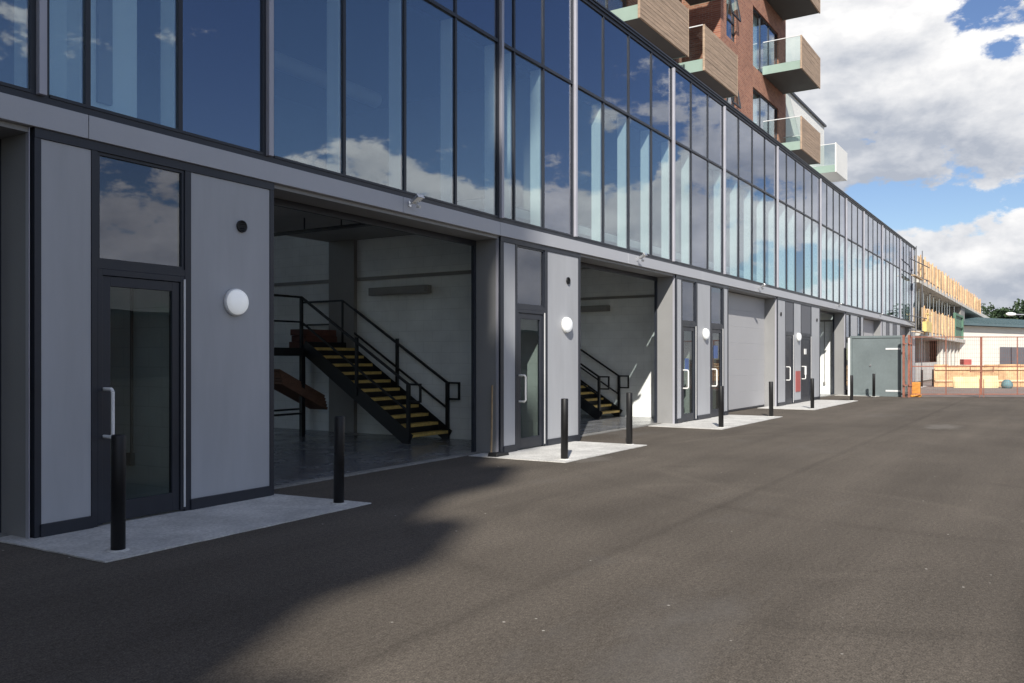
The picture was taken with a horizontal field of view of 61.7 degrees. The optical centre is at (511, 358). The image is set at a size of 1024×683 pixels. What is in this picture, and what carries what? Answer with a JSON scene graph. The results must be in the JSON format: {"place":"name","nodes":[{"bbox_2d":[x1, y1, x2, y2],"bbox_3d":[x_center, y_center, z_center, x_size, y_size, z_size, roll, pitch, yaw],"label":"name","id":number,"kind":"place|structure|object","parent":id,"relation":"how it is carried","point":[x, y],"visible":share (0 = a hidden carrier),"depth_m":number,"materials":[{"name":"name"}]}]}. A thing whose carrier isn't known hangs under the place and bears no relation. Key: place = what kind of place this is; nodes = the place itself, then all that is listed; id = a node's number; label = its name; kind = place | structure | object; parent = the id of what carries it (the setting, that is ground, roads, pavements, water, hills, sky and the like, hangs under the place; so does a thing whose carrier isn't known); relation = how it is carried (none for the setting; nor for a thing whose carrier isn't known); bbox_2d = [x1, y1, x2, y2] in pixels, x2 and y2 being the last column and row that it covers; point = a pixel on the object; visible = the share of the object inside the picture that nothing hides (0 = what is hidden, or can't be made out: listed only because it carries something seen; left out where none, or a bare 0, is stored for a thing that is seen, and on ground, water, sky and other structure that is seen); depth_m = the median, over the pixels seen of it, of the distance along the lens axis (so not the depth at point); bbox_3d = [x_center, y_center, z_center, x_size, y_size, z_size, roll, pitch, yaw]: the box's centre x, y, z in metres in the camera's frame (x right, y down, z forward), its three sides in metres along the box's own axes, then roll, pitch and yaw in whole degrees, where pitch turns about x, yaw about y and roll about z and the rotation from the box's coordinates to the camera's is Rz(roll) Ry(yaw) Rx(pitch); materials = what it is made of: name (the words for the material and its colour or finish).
{"place":"outdoors","nodes":[
{"label":"outdoors","id":0,"kind":"place"},
{"bbox_2d":[274,294,459,443],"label":"staircase","id":1,"kind":"structure","parent":0,"point":[395,409],"depth_m":16.95,"materials":[{"name":"black metal"}]},
{"bbox_2d":[274,369,327,409],"bbox_3d":[-4.402,0.636,17.424,0.600,0.854,1.278,0,0,33],"label":"board stack","id":2,"kind":"object","parent":1,"relation":"on","point":[287,385],"visible":0.79,"depth_m":17.23,"materials":[{"name":"brown wood"}]},
{"bbox_2d":[289,329,336,347],"bbox_3d":[-4.146,-0.407,18.003,0.450,0.385,1.000,0,0,33],"label":"board pile","id":3,"kind":"object","parent":1,"relation":"on","point":[325,335],"visible":0.71,"depth_m":17.70,"materials":[{"name":"brown wood"}]},
{"bbox_2d":[0,379,1023,682],"bbox_3d":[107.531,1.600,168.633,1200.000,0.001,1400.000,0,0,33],"label":"asphalt yard","id":4,"kind":"structure","parent":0,"point":[870,539],"depth_m":6.32,"materials":[{"name":"grey asphalt"}]},
{"bbox_2d":[0,494,370,562],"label":"concrete apron","id":5,"kind":"object","parent":4,"relation":"on","point":[146,534],"visible":0.91,"depth_m":8.10,"materials":[{"name":"grey concrete"}]},
{"bbox_2d":[106,434,129,552],"bbox_3d":[-3.254,1.125,7.092,0.180,0.990,0.180,0,0,33],"label":"bollard","id":6,"kind":"object","parent":5,"relation":"on","point":[118,497],"visible":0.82,"depth_m":7.04,"materials":[{"name":"black metal"}]},
{"bbox_2d":[330,416,346,504],"bbox_3d":[-1.894,1.125,9.394,0.180,0.990,0.180,0,0,-8],"label":"bollard","id":7,"kind":"object","parent":5,"relation":"on","point":[339,439],"visible":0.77,"depth_m":9.34,"materials":[{"name":"metal"}]},
{"bbox_2d":[0,0,915,538],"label":"commercial building","id":8,"kind":"structure","parent":4,"relation":"on","point":[532,152],"depth_m":14.47,"materials":[{"name":"grey glass"}]},
{"bbox_2d":[98,152,183,269],"bbox_3d":[-3.682,-1.437,8.518,0.050,1.031,0.976,0,0,31],"label":"transom window","id":9,"kind":"structure","parent":8,"relation":"in","point":[141,204],"depth_m":8.50,"materials":[{"name":"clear glass"}]},
{"bbox_2d":[98,268,185,524],"bbox_3d":[-3.623,0.360,8.483,0.227,2.420,0.976,0,0,31],"label":"entrance door","id":10,"kind":"structure","parent":8,"relation":"in","point":[173,500],"depth_m":8.61,"materials":[{"name":"black metal"}]},
{"bbox_2d":[223,289,248,315],"bbox_3d":[-3.018,-0.620,9.449,0.120,0.300,0.300,0,0,31],"label":"wall light","id":11,"kind":"object","parent":8,"relation":"attached to","point":[235,302],"visible":1,"depth_m":9.38,"materials":[{"name":"white plastic"}]},
{"bbox_2d":[236,220,246,232],"bbox_3d":[-3.009,-1.470,9.559,0.022,0.136,0.136,0,0,33],"label":"wall vent","id":12,"kind":"object","parent":8,"relation":"attached to","point":[241,225],"depth_m":9.56,"materials":[{"name":"black paint"}]},
{"bbox_2d":[274,218,371,236],"bbox_3d":[-4.175,-2.390,15.679,5.100,0.260,0.150,0,0,33],"label":"cable tray","id":13,"kind":"object","parent":8,"relation":"hanging from","point":[338,227],"visible":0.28,"depth_m":15.12,"materials":[{"name":"grey metal"}]},
{"bbox_2d":[368,285,431,295],"bbox_3d":[-2.275,-1.380,17.449,1.560,0.160,0.218,0,0,33],"label":"radiant heater","id":14,"kind":"object","parent":8,"relation":"attached to","point":[402,290],"visible":1,"depth_m":17.33,"materials":[{"name":"beige metal"}]},
{"bbox_2d":[408,194,424,208],"bbox_3d":[-1.348,-2.206,12.063,0.229,0.181,0.187,0,0,33],"label":"floodlight","id":15,"kind":"object","parent":8,"relation":"attached to","point":[417,199],"visible":1,"depth_m":12.02,"materials":[{"name":"metal"}]},
{"bbox_2d":[517,245,543,306],"bbox_3d":[0.309,-1.437,15.138,0.050,1.031,0.936,0,0,33],"label":"transom window","id":16,"kind":"structure","parent":8,"relation":"in","point":[530,261],"depth_m":15.16,"materials":[{"name":"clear glass"}]},
{"bbox_2d":[517,309,544,449],"bbox_3d":[0.367,0.360,15.102,0.226,2.420,0.936,0,0,33],"label":"entrance door","id":17,"kind":"structure","parent":8,"relation":"in","point":[537,440],"depth_m":15.33,"materials":[{"name":"grey metal"}]},
{"bbox_2d":[561,317,572,332],"bbox_3d":[1.054,-0.630,16.133,0.120,0.300,0.300,0,0,33],"label":"wall light","id":18,"kind":"object","parent":8,"relation":"attached to","point":[567,324],"visible":1,"depth_m":16.05,"materials":[{"name":"white plastic"}]},
{"bbox_2d":[581,305,609,311],"bbox_3d":[2.030,-1.380,24.014,1.560,0.160,0.218,0,0,33],"label":"radiant heater","id":19,"kind":"object","parent":8,"relation":"attached to","point":[599,308],"visible":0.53,"depth_m":23.73,"materials":[{"name":"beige metal"}]},
{"bbox_2d":[636,253,647,261],"bbox_3d":[2.839,-2.206,18.760,0.229,0.181,0.187,0,0,33],"label":"floodlight","id":20,"kind":"object","parent":8,"relation":"attached to","point":[643,255],"visible":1,"depth_m":18.72,"materials":[{"name":"metal"}]},
{"bbox_2d":[685,358,688,369],"bbox_3d":[4.385,0.160,21.517,0.012,0.320,0.240,0,0,33],"label":"window notice","id":21,"kind":"object","parent":8,"relation":"attached to","point":[686,363],"depth_m":21.54,"materials":[{"name":"blue paper"}]},
{"bbox_2d":[682,324,695,421],"bbox_3d":[4.486,0.360,21.561,0.226,2.420,0.936,0,0,33],"label":"entrance door","id":22,"kind":"structure","parent":8,"relation":"in","point":[685,327],"depth_m":21.87,"materials":[{"name":"grey metal"}]},
{"bbox_2d":[682,279,695,321],"bbox_3d":[4.428,-1.437,21.596,0.050,1.031,0.936,0,0,33],"label":"transom window","id":23,"kind":"structure","parent":8,"relation":"in","point":[688,287],"depth_m":21.62,"materials":[{"name":"grey glass"}]},
{"bbox_2d":[703,328,709,339],"bbox_3d":[5.103,-0.640,22.482,0.120,0.300,0.300,0,0,33],"label":"wall light","id":24,"kind":"object","parent":8,"relation":"attached to","point":[706,333],"visible":1,"depth_m":22.40,"materials":[{"name":"white plastic"}]},
{"bbox_2d":[714,345,717,357],"bbox_3d":[5.541,-0.175,23.330,0.012,0.350,0.300,0,0,33],"label":"window notice","id":25,"kind":"object","parent":8,"relation":"attached to","point":[715,351],"depth_m":23.29,"materials":[{"name":"blue paper"}]},
{"bbox_2d":[711,286,721,324],"bbox_3d":[5.551,-1.437,23.359,0.050,1.031,0.936,0,0,33],"label":"transom window","id":26,"kind":"structure","parent":8,"relation":"in","point":[716,292],"depth_m":23.39,"materials":[{"name":"grey glass"}]},
{"bbox_2d":[711,327,722,416],"bbox_3d":[5.610,0.360,23.323,0.226,2.420,0.936,0,0,33],"label":"entrance door","id":27,"kind":"structure","parent":8,"relation":"in","point":[714,412],"depth_m":23.34,"materials":[{"name":"grey metal"}]},
{"bbox_2d":[729,292,764,409],"bbox_3d":[7.057,-0.220,26.461,0.048,3.499,4.902,0,0,33],"label":"sectional door","id":28,"kind":"structure","parent":8,"relation":"in","point":[746,313],"depth_m":26.86,"materials":[{"name":"grey metal"}]},
{"bbox_2d":[786,333,793,403],"bbox_3d":[9.612,0.360,29.600,0.226,2.420,0.986,0,0,33],"label":"entrance door","id":29,"kind":"structure","parent":8,"relation":"in","point":[789,337],"depth_m":29.70,"materials":[{"name":"grey metal"}]},
{"bbox_2d":[796,371,800,391],"bbox_3d":[10.188,0.815,30.554,0.016,0.730,0.620,0,0,33],"label":"wall sign","id":30,"kind":"object","parent":8,"relation":"attached to","point":[798,381],"visible":1,"depth_m":30.57,"materials":[{"name":"red plastic"}]},
{"bbox_2d":[797,333,801,340],"bbox_3d":[10.222,-0.760,30.509,0.120,0.300,0.300,0,0,33],"label":"wall light","id":31,"kind":"object","parent":8,"relation":"attached to","point":[799,337],"visible":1,"depth_m":30.42,"materials":[{"name":"white plastic"}]},
{"bbox_2d":[802,335,810,400],"bbox_3d":[10.857,0.360,31.552,0.226,2.420,1.416,0,0,33],"label":"entrance door","id":32,"kind":"structure","parent":8,"relation":"in","point":[806,340],"depth_m":31.70,"materials":[{"name":"grey metal"}]},
{"bbox_2d":[846,339,847,393],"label":"entrance door","id":33,"kind":"structure","parent":8,"relation":"in","point":[846,339],"depth_m":37.53,"materials":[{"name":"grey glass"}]},
{"bbox_2d":[846,314,849,337],"bbox_3d":[14.813,-1.437,37.882,0.050,1.031,0.886,0,0,33],"label":"transom window","id":34,"kind":"structure","parent":8,"relation":"in","point":[847,315],"depth_m":37.95,"materials":[{"name":"grey glass"}]},
{"bbox_2d":[848,338,849,394],"bbox_3d":[14.447,0.360,36.793,0.100,2.480,0.097,0,0,33],"label":"downpipe","id":35,"kind":"object","parent":8,"relation":"attached to","point":[848,366],"visible":0.94,"depth_m":36.75,"materials":[{"name":"white plastic"}]},
{"bbox_2d":[858,316,859,335],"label":"transom window","id":36,"kind":"structure","parent":8,"relation":"in","point":[858,316],"depth_m":39.94,"materials":[{"name":"glass"}]},
{"bbox_2d":[864,319,873,335],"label":"sectional door","id":37,"kind":"structure","parent":8,"relation":"in","point":[868,324],"depth_m":44.06,"materials":[{"name":"grey metal"}]},
{"bbox_2d":[900,326,904,334],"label":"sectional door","id":38,"kind":"structure","parent":8,"relation":"in","point":[902,329],"depth_m":53.62,"materials":[{"name":"grey metal"}]},
{"bbox_2d":[468,441,646,462],"bbox_3d":[0.882,1.592,14.880,1.794,0.012,3.159,0,0,33],"label":"concrete apron","id":39,"kind":"object","parent":4,"relation":"on","point":[578,450],"visible":0.92,"depth_m":14.62,"materials":[{"name":"grey concrete"}]},
{"bbox_2d":[490,385,492,451],"bbox_3d":[-0.336,1.018,14.259,0.029,1.137,0.123,0,0,7],"label":"wooden stick","id":40,"kind":"object","parent":39,"relation":"on","point":[491,415],"visible":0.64,"depth_m":14.26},
{"bbox_2d":[488,452,508,456],"bbox_3d":[-0.221,1.562,13.993,0.180,0.074,0.392,0,0,33],"label":"rubber wedge","id":41,"kind":"object","parent":39,"relation":"on","point":[494,454],"visible":1,"depth_m":13.88,"materials":[{"name":"black rubber"}]},
{"bbox_2d":[559,398,569,459],"bbox_3d":[0.826,1.125,13.496,0.180,0.990,0.180,0,0,42],"label":"bollard","id":42,"kind":"object","parent":39,"relation":"on","point":[564,428],"visible":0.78,"depth_m":13.45,"materials":[{"name":"metal"}]},
{"bbox_2d":[625,393,633,444],"bbox_3d":[2.164,1.125,15.821,0.180,0.990,0.180,0,0,2],"label":"bollard","id":43,"kind":"object","parent":39,"relation":"on","point":[628,418],"visible":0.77,"depth_m":15.77,"materials":[{"name":"metal"}]},
{"bbox_2d":[650,415,782,429],"bbox_3d":[5.302,1.592,21.818,1.786,0.012,5.006,0,0,33],"label":"concrete apron","id":44,"kind":"object","parent":4,"relation":"on","point":[730,421],"visible":0.94,"depth_m":21.23,"materials":[{"name":"grey concrete"}]},
{"bbox_2d":[718,386,724,427],"bbox_3d":[4.804,1.125,19.721,0.180,0.990,0.180,0,0,-38],"label":"bollard","id":45,"kind":"object","parent":44,"relation":"on","point":[720,408],"visible":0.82,"depth_m":19.67,"materials":[{"name":"metal"}]},
{"bbox_2d":[768,382,774,416],"bbox_3d":[7.066,1.125,23.400,0.180,0.990,0.180,0,0,12],"label":"bollard","id":46,"kind":"object","parent":44,"relation":"on","point":[770,399],"visible":0.75,"depth_m":23.35,"materials":[{"name":"metal"}]},
{"bbox_2d":[760,400,854,409],"bbox_3d":[10.437,1.592,29.871,1.787,0.012,6.805,0,0,33],"label":"concrete apron","id":47,"kind":"object","parent":4,"relation":"on","point":[818,404],"visible":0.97,"depth_m":28.89,"materials":[{"name":"grey concrete"}]},
{"bbox_2d":[809,378,814,408],"bbox_3d":[9.498,1.125,27.136,0.180,0.990,0.180,0,0,-28],"label":"bollard","id":48,"kind":"object","parent":47,"relation":"on","point":[811,393],"visible":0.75,"depth_m":27.09,"materials":[{"name":"metal"}]},
{"bbox_2d":[849,375,853,400],"bbox_3d":[12.750,1.125,32.214,0.180,0.990,0.180,0,0,22],"label":"bollard","id":49,"kind":"object","parent":47,"relation":"on","point":[851,387],"visible":0.82,"depth_m":32.16,"materials":[{"name":"metal"}]},
{"bbox_2d":[871,374,875,396],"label":"bollard","id":50,"kind":"object","parent":4,"relation":"on","point":[873,385],"visible":0.84,"depth_m":35.47,"materials":[{"name":"metal"}]},
{"bbox_2d":[850,335,910,396],"bbox_3d":[16.019,0.320,37.243,2.105,2.560,2.370,0,0,33],"label":"steel container","id":51,"kind":"object","parent":4,"relation":"on","point":[880,357],"visible":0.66,"depth_m":36.27,"materials":[{"name":"metal"}]},
{"bbox_2d":[852,338,900,393],"bbox_3d":[15.404,0.320,36.270,1.925,2.350,0.068,0,0,33],"label":"door","id":52,"kind":"structure","parent":51,"relation":"in","point":[881,357],"depth_m":36.24,"materials":[{"name":"metal"}]},
{"bbox_2d":[902,335,906,396],"bbox_3d":[16.107,0.328,35.300,0.149,2.575,0.295,0,0,0],"label":"gate post","id":53,"kind":"object","parent":4,"relation":"on","point":[903,365],"visible":1,"depth_m":35.21,"materials":[{"name":"orange metal"}]},
{"bbox_2d":[908,335,911,396],"bbox_3d":[16.327,0.328,35.300,0.149,2.575,0.295,0,0,0],"label":"gate post","id":54,"kind":"object","parent":4,"relation":"on","point":[909,343],"visible":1,"depth_m":35.20,"materials":[{"name":"orange metal"}]},
{"bbox_2d":[911,336,980,396],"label":"gate","id":55,"kind":"structure","parent":54,"relation":"attached to","point":[948,366],"depth_m":35.27,"materials":[{"name":"orange metal"}]},
{"bbox_2d":[981,302,1023,318],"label":"broadleaf tree","id":56,"kind":"object","parent":4,"relation":"on","point":[1000,313],"visible":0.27,"depth_m":133.08,"materials":[{"name":"green plant"}]},
{"bbox_2d":[1010,298,1023,319],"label":"broadleaf tree","id":57,"kind":"object","parent":4,"relation":"on","point":[1020,310],"visible":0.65,"depth_m":127.64,"materials":[{"name":"green plant"}]},
{"bbox_2d":[581,349,628,418],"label":"staircase","id":58,"kind":"structure","parent":0,"point":[595,404],"depth_m":23.21,"materials":[{"name":"black metal"}]},
{"bbox_2d":[597,0,819,164],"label":"apartment tower","id":59,"kind":"structure","parent":0,"point":[732,52],"depth_m":33.48,"materials":[{"name":"red brick"}]},
{"bbox_2d":[605,0,625,8],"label":"window","id":60,"kind":"structure","parent":59,"relation":"in","point":[606,1],"depth_m":23.48,"materials":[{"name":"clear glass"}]},
{"bbox_2d":[726,0,740,41],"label":"window","id":61,"kind":"structure","parent":59,"relation":"in","point":[731,4],"depth_m":32.45,"materials":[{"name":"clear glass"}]},
{"bbox_2d":[731,91,740,108],"bbox_3d":[8.245,-9.785,32.102,0.365,2.250,1.100,0,0,33],"label":"window","id":62,"kind":"structure","parent":59,"relation":"in","point":[732,98],"depth_m":32.41,"materials":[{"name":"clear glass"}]},
{"bbox_2d":[753,88,776,139],"bbox_3d":[10.508,-9.695,36.055,0.230,2.430,3.700,0,0,33],"label":"window","id":63,"kind":"structure","parent":59,"relation":"in","point":[760,97],"depth_m":35.53,"materials":[{"name":"glass"}]},
{"bbox_2d":[753,7,776,72],"bbox_3d":[10.508,-12.965,36.055,0.230,2.430,3.700,0,0,33],"label":"window","id":64,"kind":"structure","parent":59,"relation":"in","point":[760,18],"depth_m":35.49,"materials":[{"name":"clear glass"}]},
{"bbox_2d":[786,93,846,181],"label":"white apartment block","id":65,"kind":"structure","parent":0,"point":[796,105],"depth_m":40.61,"materials":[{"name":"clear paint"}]},
{"bbox_2d":[786,0,1023,315],"label":"sky","id":66,"kind":"structure","parent":0,"point":[924,99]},
{"bbox_2d":[905,381,1023,396],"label":"site ground","id":67,"kind":"structure","parent":0,"point":[952,390],"depth_m":41.32,"materials":[{"name":"grey gravel"}]},
{"bbox_2d":[910,382,921,396],"bbox_3d":[16.753,1.290,35.572,0.390,0.620,0.390,0,0,33],"label":"barrier block","id":68,"kind":"object","parent":67,"relation":"on","point":[915,390],"depth_m":35.42,"materials":[{"name":"orange plastic"}]},
{"bbox_2d":[909,246,928,369],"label":"scaffold","id":69,"kind":"object","parent":67,"relation":"on","point":[922,279],"visible":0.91,"depth_m":54.19,"materials":[{"name":"grey"}]},
{"bbox_2d":[922,313,931,332],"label":"work platform","id":70,"kind":"structure","parent":69,"relation":"attached to","point":[927,326],"depth_m":56.06,"materials":[{"name":"yellow metal"}]},
{"bbox_2d":[915,278,988,381],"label":"unfinished building","id":71,"kind":"structure","parent":67,"relation":"on","point":[937,300],"depth_m":70.66,"materials":[{"name":"concrete"}]},
{"bbox_2d":[921,306,954,339],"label":"edge boards","id":72,"kind":"object","parent":71,"relation":"on","point":[942,324],"visible":0.89,"depth_m":65.50,"materials":[{"name":"brown wood"}]},
{"bbox_2d":[917,255,980,313],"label":"edge boards","id":73,"kind":"object","parent":71,"relation":"on","point":[933,275],"visible":0.95,"depth_m":68.70,"materials":[{"name":"brown wood"}]},
{"bbox_2d":[953,313,963,338],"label":"green screen","id":74,"kind":"object","parent":71,"relation":"on","point":[959,324],"visible":0.76,"depth_m":78.48,"materials":[{"name":"green fabric"}]},
{"bbox_2d":[952,377,978,387],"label":"leaning boards","id":75,"kind":"object","parent":67,"relation":"on","point":[968,381],"visible":0.74,"depth_m":46.50,"materials":[{"name":"beige wood"}]},
{"bbox_2d":[934,364,1023,385],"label":"timber hoarding","id":76,"kind":"object","parent":67,"relation":"on","point":[939,375],"visible":0.6,"depth_m":48.02,"materials":[{"name":"beige wood"}]},
{"bbox_2d":[977,376,998,387],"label":"leaning boards","id":77,"kind":"object","parent":67,"relation":"on","point":[988,380],"visible":0.81,"depth_m":46.47,"materials":[{"name":"yellow wood"}]},
{"bbox_2d":[958,317,1023,364],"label":"warehouse","id":78,"kind":"structure","parent":67,"relation":"on","point":[988,330],"depth_m":85.83,"materials":[{"name":"grey"}]},
{"bbox_2d":[1000,347,1023,363],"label":"window","id":79,"kind":"structure","parent":78,"relation":"in","point":[1012,351],"depth_m":87.39,"materials":[{"name":"grey glass"}]},
{"bbox_2d":[981,336,1023,396],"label":"gate","id":80,"kind":"structure","parent":67,"relation":"on","point":[1007,366],"depth_m":35.27,"materials":[{"name":"orange metal"}]},
{"bbox_2d":[1001,379,1012,387],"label":"rubble bag","id":81,"kind":"object","parent":67,"relation":"on","point":[1004,383],"visible":0.8,"depth_m":45.70,"materials":[{"name":"blue plastic"}]},
{"bbox_2d":[1006,312,1023,315],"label":"street lamp","id":82,"kind":"object","parent":67,"relation":"on","point":[1010,314],"visible":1,"depth_m":69.94,"materials":[{"name":"metal"}]},
{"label":"concrete apron","id":83,"kind":"structure","parent":0,"visible":0},
{"bbox_2d":[921,370,922,385],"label":"bollard","id":84,"kind":"object","parent":83,"relation":"on","point":[921,377],"visible":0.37,"depth_m":47.77,"materials":[{"name":"metal"}]},
{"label":"pallet stack","id":85,"kind":"object","parent":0,"visible":0},
{"bbox_2d":[960,359,971,364],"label":"red crate","id":86,"kind":"object","parent":85,"relation":"on","point":[966,363],"visible":0.97,"depth_m":51.53,"materials":[{"name":"red plastic"}]}
]}

